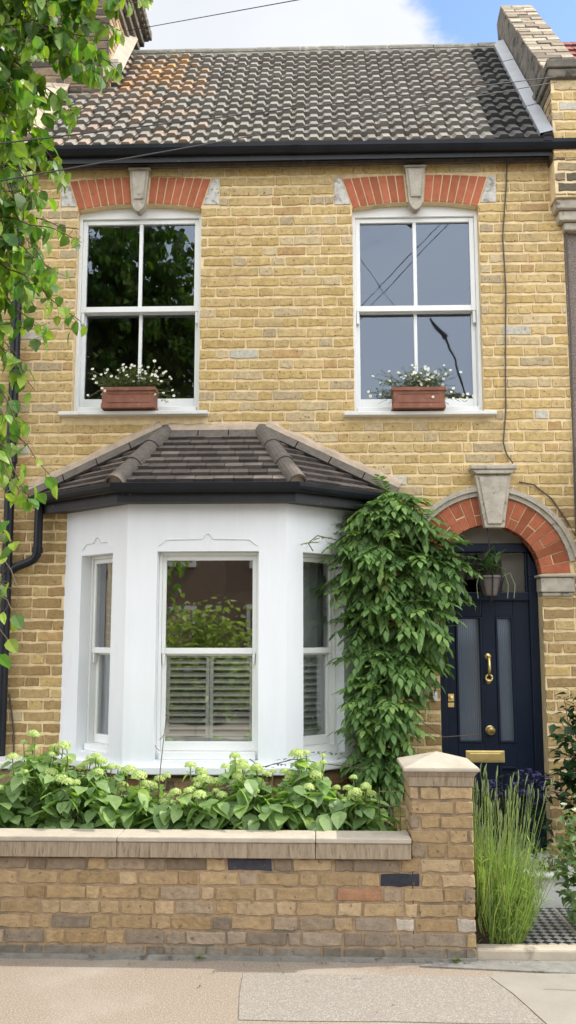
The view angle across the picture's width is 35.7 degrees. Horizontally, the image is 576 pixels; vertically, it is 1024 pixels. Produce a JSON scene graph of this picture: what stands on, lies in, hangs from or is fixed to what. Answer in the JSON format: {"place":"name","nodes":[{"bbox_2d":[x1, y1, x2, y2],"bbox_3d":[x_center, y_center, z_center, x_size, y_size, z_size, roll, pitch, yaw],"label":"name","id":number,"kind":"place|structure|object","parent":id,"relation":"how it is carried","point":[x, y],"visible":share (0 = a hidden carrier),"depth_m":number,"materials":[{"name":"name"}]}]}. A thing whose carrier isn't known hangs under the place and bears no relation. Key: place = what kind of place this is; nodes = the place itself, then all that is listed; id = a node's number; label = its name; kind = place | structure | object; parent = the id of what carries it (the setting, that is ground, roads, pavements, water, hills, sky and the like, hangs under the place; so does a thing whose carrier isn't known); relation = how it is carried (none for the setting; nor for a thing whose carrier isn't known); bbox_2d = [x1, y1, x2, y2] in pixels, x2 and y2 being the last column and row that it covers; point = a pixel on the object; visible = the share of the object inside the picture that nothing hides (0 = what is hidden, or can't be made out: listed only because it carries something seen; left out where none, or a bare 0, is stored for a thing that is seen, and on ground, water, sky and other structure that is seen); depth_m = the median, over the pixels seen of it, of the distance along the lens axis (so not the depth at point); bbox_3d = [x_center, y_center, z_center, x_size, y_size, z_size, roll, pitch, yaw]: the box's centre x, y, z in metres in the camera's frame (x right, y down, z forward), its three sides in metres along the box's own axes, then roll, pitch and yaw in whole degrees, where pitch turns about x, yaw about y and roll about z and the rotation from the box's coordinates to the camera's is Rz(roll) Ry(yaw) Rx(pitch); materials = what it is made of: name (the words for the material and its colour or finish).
{"place":"outdoors","nodes":[
{"label":"outdoors","id":0,"kind":"place"},
{"bbox_2d":[0,958,545,1023],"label":"pavement","id":1,"kind":"structure","parent":0,"point":[53,991],"depth_m":4.23,"materials":[{"name":"beige concrete"}]},
{"bbox_2d":[0,0,152,668],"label":"street tree","id":2,"kind":"object","parent":1,"relation":"on","point":[33,34],"visible":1,"depth_m":3.93,"materials":[{"name":"green plant"}]},
{"bbox_2d":[6,958,537,1014],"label":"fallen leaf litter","id":3,"kind":"object","parent":1,"relation":"on","point":[282,972],"visible":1,"depth_m":4.49,"materials":[{"name":"brown plant"}]},
{"bbox_2d":[239,973,542,1023],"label":"pavement patch","id":4,"kind":"object","parent":1,"relation":"on","point":[365,998],"visible":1,"depth_m":4.08,"materials":[{"name":"beige concrete"}]},
{"bbox_2d":[419,959,575,973],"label":"pavement channel","id":5,"kind":"object","parent":1,"relation":"on","point":[546,966],"visible":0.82,"depth_m":4.49,"materials":[{"name":"grey concrete"}]},
{"bbox_2d":[491,973,575,1023],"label":"pavement patch","id":6,"kind":"object","parent":1,"relation":"on","point":[556,1004],"visible":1,"depth_m":4.16,"materials":[{"name":"concrete"}]},
{"bbox_2d":[1,0,575,50],"label":"sky","id":7,"kind":"structure","parent":0,"point":[300,23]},
{"bbox_2d":[344,781,402,830],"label":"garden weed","id":8,"kind":"object","parent":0,"point":[376,797],"visible":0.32,"depth_m":4.98,"materials":[{"name":"green plant"}]},
{"bbox_2d":[474,911,508,943],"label":"garden soil","id":9,"kind":"structure","parent":0,"point":[480,936],"depth_m":4.67,"materials":[{"name":"brown soil"}]},
{"bbox_2d":[0,782,14,827],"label":"hydrangea","id":10,"kind":"object","parent":9,"relation":"on","point":[5,816],"visible":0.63,"depth_m":4.99,"materials":[{"name":"green plant"}]},
{"bbox_2d":[0,755,54,790],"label":"dividing wall","id":11,"kind":"structure","parent":9,"relation":"on","point":[6,771],"depth_m":5.75,"materials":[{"name":"paint"}]},
{"bbox_2d":[0,729,79,827],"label":"hydrangea","id":12,"kind":"object","parent":9,"relation":"on","point":[22,795],"visible":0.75,"depth_m":5.11,"materials":[{"name":"green plant"}]},
{"bbox_2d":[24,746,143,828],"bbox_3d":[-1.150,1.744,5.051,0.686,0.818,0.554,0,-8,2],"label":"hydrangea","id":13,"kind":"object","parent":9,"relation":"on","point":[92,805],"visible":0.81,"depth_m":4.97,"materials":[{"name":"green plant"}]},
{"bbox_2d":[101,770,177,829],"bbox_3d":[-0.789,1.806,5.073,0.502,0.700,0.514,0,-8,2],"label":"hydrangea","id":14,"kind":"object","parent":9,"relation":"on","point":[143,803],"visible":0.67,"depth_m":5.00,"materials":[{"name":"green plant"}]},
{"bbox_2d":[147,714,171,805],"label":"dry flower stem","id":15,"kind":"object","parent":9,"relation":"on","point":[166,715],"visible":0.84,"depth_m":5.05,"materials":[{"name":"plant"}]},
{"bbox_2d":[139,761,232,829],"bbox_3d":[-0.547,1.779,5.026,0.597,0.742,0.558,0,-8,2],"label":"hydrangea","id":16,"kind":"object","parent":9,"relation":"on","point":[187,812],"visible":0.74,"depth_m":4.91,"materials":[{"name":"green plant"}]},
{"bbox_2d":[200,752,300,829],"bbox_3d":[-0.217,1.752,5.018,0.609,0.792,0.561,0,-8,2],"label":"hydrangea","id":17,"kind":"object","parent":9,"relation":"on","point":[242,807],"visible":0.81,"depth_m":4.91,"materials":[{"name":"green plant"}]},
{"bbox_2d":[263,748,359,852],"bbox_3d":[0.123,1.737,5.007,0.586,0.820,0.529,0,-8,2],"label":"hydrangea","id":18,"kind":"object","parent":9,"relation":"on","point":[312,802],"visible":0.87,"depth_m":4.93,"materials":[{"name":"green plant"}]},
{"bbox_2d":[331,774,399,830],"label":"hydrangea","id":19,"kind":"object","parent":9,"relation":"on","point":[366,817],"visible":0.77,"depth_m":4.93,"materials":[{"name":"green plant"}]},
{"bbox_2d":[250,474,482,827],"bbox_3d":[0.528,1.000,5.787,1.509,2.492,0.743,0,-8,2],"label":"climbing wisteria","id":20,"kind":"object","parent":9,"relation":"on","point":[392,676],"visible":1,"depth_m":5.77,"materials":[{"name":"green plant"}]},
{"bbox_2d":[471,763,562,943],"bbox_3d":[1.204,1.826,4.826,0.556,0.891,0.742,0,-8,2],"label":"lavender clump","id":21,"kind":"object","parent":9,"relation":"on","point":[504,888],"visible":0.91,"depth_m":4.70,"materials":[{"name":"green plant"}]},
{"bbox_2d":[521,908,575,944],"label":"garden path","id":22,"kind":"structure","parent":0,"point":[550,926],"depth_m":4.93,"materials":[{"name":"multicoloured tile"}]},
{"bbox_2d":[518,908,575,943],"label":"path border","id":23,"kind":"object","parent":22,"relation":"on","point":[564,920],"visible":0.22,"depth_m":5.06,"materials":[{"name":"stone"}]},
{"bbox_3d":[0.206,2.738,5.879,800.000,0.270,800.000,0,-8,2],"label":"ground","id":24,"kind":"structure","parent":0,"visible":0},
{"bbox_2d":[0,751,479,963],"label":"garden wall","id":25,"kind":"structure","parent":24,"relation":"on","point":[408,896],"depth_m":4.63,"materials":[{"name":"brick"}]},
{"bbox_2d":[0,0,575,866],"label":"terraced house","id":26,"kind":"structure","parent":24,"relation":"on","point":[272,304],"depth_m":6.39,"materials":[{"name":"brick"}]},
{"bbox_2d":[84,555,112,752],"bbox_3d":[-1.186,0.969,6.040,0.350,1.450,0.194,-7,-10,42],"label":"window","id":27,"kind":"structure","parent":26,"relation":"in","point":[96,741],"depth_m":6.11,"materials":[{"name":"white glass"}]},
{"bbox_2d":[100,387,158,410],"bbox_3d":[-1.122,-0.796,6.357,0.390,0.150,0.150,0,-8,2],"label":"window box","id":28,"kind":"object","parent":26,"relation":"on","point":[130,399],"visible":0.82,"depth_m":6.29,"materials":[{"name":"ceramic"}]},
{"bbox_2d":[87,360,174,403],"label":"daisy plant","id":29,"kind":"object","parent":28,"relation":"in","point":[140,382],"visible":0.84,"depth_m":6.34,"materials":[{"name":"green plant"}]},
{"bbox_2d":[58,208,208,416],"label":"window","id":30,"kind":"structure","parent":26,"relation":"in","point":[139,277],"depth_m":8.16,"materials":[{"name":"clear glass"}]},
{"bbox_2d":[156,552,258,759],"bbox_3d":[-0.513,0.925,5.828,0.656,1.318,0.149,0,-8,2],"label":"window","id":31,"kind":"structure","parent":26,"relation":"in","point":[178,745],"depth_m":5.82,"materials":[{"name":"white wood"}]},
{"bbox_2d":[127,0,296,30],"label":"overhead cable","id":32,"kind":"object","parent":26,"relation":"attached to","point":[216,14],"visible":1,"depth_m":6.56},
{"bbox_2d":[303,554,336,753],"bbox_3d":[0.168,0.965,6.014,0.414,1.450,0.194,6,-10,-39],"label":"window","id":33,"kind":"structure","parent":26,"relation":"in","point":[319,681],"depth_m":6.05,"materials":[{"name":"white glass"}]},
{"bbox_2d":[390,386,445,410],"bbox_3d":[0.913,-0.787,6.288,0.376,0.150,0.150,0,-8,2],"label":"window box","id":34,"kind":"object","parent":26,"relation":"on","point":[411,399],"visible":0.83,"depth_m":6.22,"materials":[{"name":"ceramic"}]},
{"bbox_2d":[367,364,474,404],"bbox_3d":[0.927,-0.903,6.281,0.753,0.286,0.204,0,-8,2],"label":"daisy plant","id":35,"kind":"object","parent":34,"relation":"in","point":[421,382],"visible":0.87,"depth_m":6.27,"materials":[{"name":"green plant"}]},
{"bbox_2d":[344,206,496,417],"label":"window","id":36,"kind":"structure","parent":26,"relation":"in","point":[416,300],"depth_m":8.18,"materials":[{"name":"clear glass"}]},
{"bbox_2d":[476,528,503,601],"bbox_3d":[1.367,0.348,6.067,0.182,0.528,0.182,3,-8,-20],"label":"hanging basket","id":37,"kind":"object","parent":26,"relation":"hanging from","point":[490,585],"visible":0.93,"depth_m":5.99,"materials":[{"name":"ceramic"}]},
{"bbox_2d":[475,545,514,597],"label":"basket plant","id":38,"kind":"object","parent":37,"relation":"in","point":[493,559],"visible":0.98,"depth_m":6.02,"materials":[{"name":"green plant"}]},
{"bbox_2d":[445,601,536,845],"bbox_3d":[1.387,1.432,6.149,0.591,1.652,0.101,0,-8,2],"label":"front door","id":39,"kind":"structure","parent":26,"relation":"in","point":[489,695],"depth_m":6.18,"materials":[{"name":"blue paint"}]},
{"bbox_2d":[475,942,575,960],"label":"path step","id":40,"kind":"object","parent":24,"relation":"on","point":[511,951],"visible":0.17,"depth_m":4.57,"materials":[{"name":"stone"}]},
{"bbox_2d":[488,849,575,907],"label":"paving","id":41,"kind":"structure","parent":24,"relation":"on","point":[555,902],"depth_m":5.34,"materials":[{"name":"stone"}]},
{"bbox_2d":[473,767,563,863],"bbox_3d":[1.346,1.891,5.594,0.735,0.596,0.350,0,-8,2],"label":"purple flowering shrub","id":42,"kind":"object","parent":41,"relation":"on","point":[535,804],"visible":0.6,"depth_m":5.56,"materials":[{"name":"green plant"}]},
{"bbox_2d":[537,854,570,871],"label":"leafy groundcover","id":43,"kind":"object","parent":41,"relation":"on","point":[550,865],"visible":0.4,"depth_m":5.41,"materials":[{"name":"green plant"}]},
{"bbox_2d":[497,5,575,484],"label":"neighbouring house","id":44,"kind":"structure","parent":24,"relation":"on","point":[537,48],"depth_m":6.46,"materials":[{"name":"brick"}]},
{"bbox_2d":[0,76,555,143],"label":"overhead cable","id":45,"kind":"object","parent":44,"relation":"attached to","point":[249,113],"visible":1,"depth_m":4.21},
{"bbox_2d":[0,82,555,181],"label":"overhead cable","id":46,"kind":"object","parent":44,"relation":"attached to","point":[249,136],"visible":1,"depth_m":4.17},
{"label":"garden soil","id":47,"kind":"structure","parent":0,"visible":0},
{"bbox_2d":[546,687,575,839],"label":"climbing shrub","id":48,"kind":"object","parent":47,"relation":"on","point":[569,778],"visible":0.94,"depth_m":5.54,"materials":[{"name":"green plant"}]},
{"bbox_2d":[548,793,575,925],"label":"rose bush","id":49,"kind":"object","parent":47,"relation":"on","point":[569,854],"visible":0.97,"depth_m":4.91,"materials":[{"name":"green plant"}]}
]}

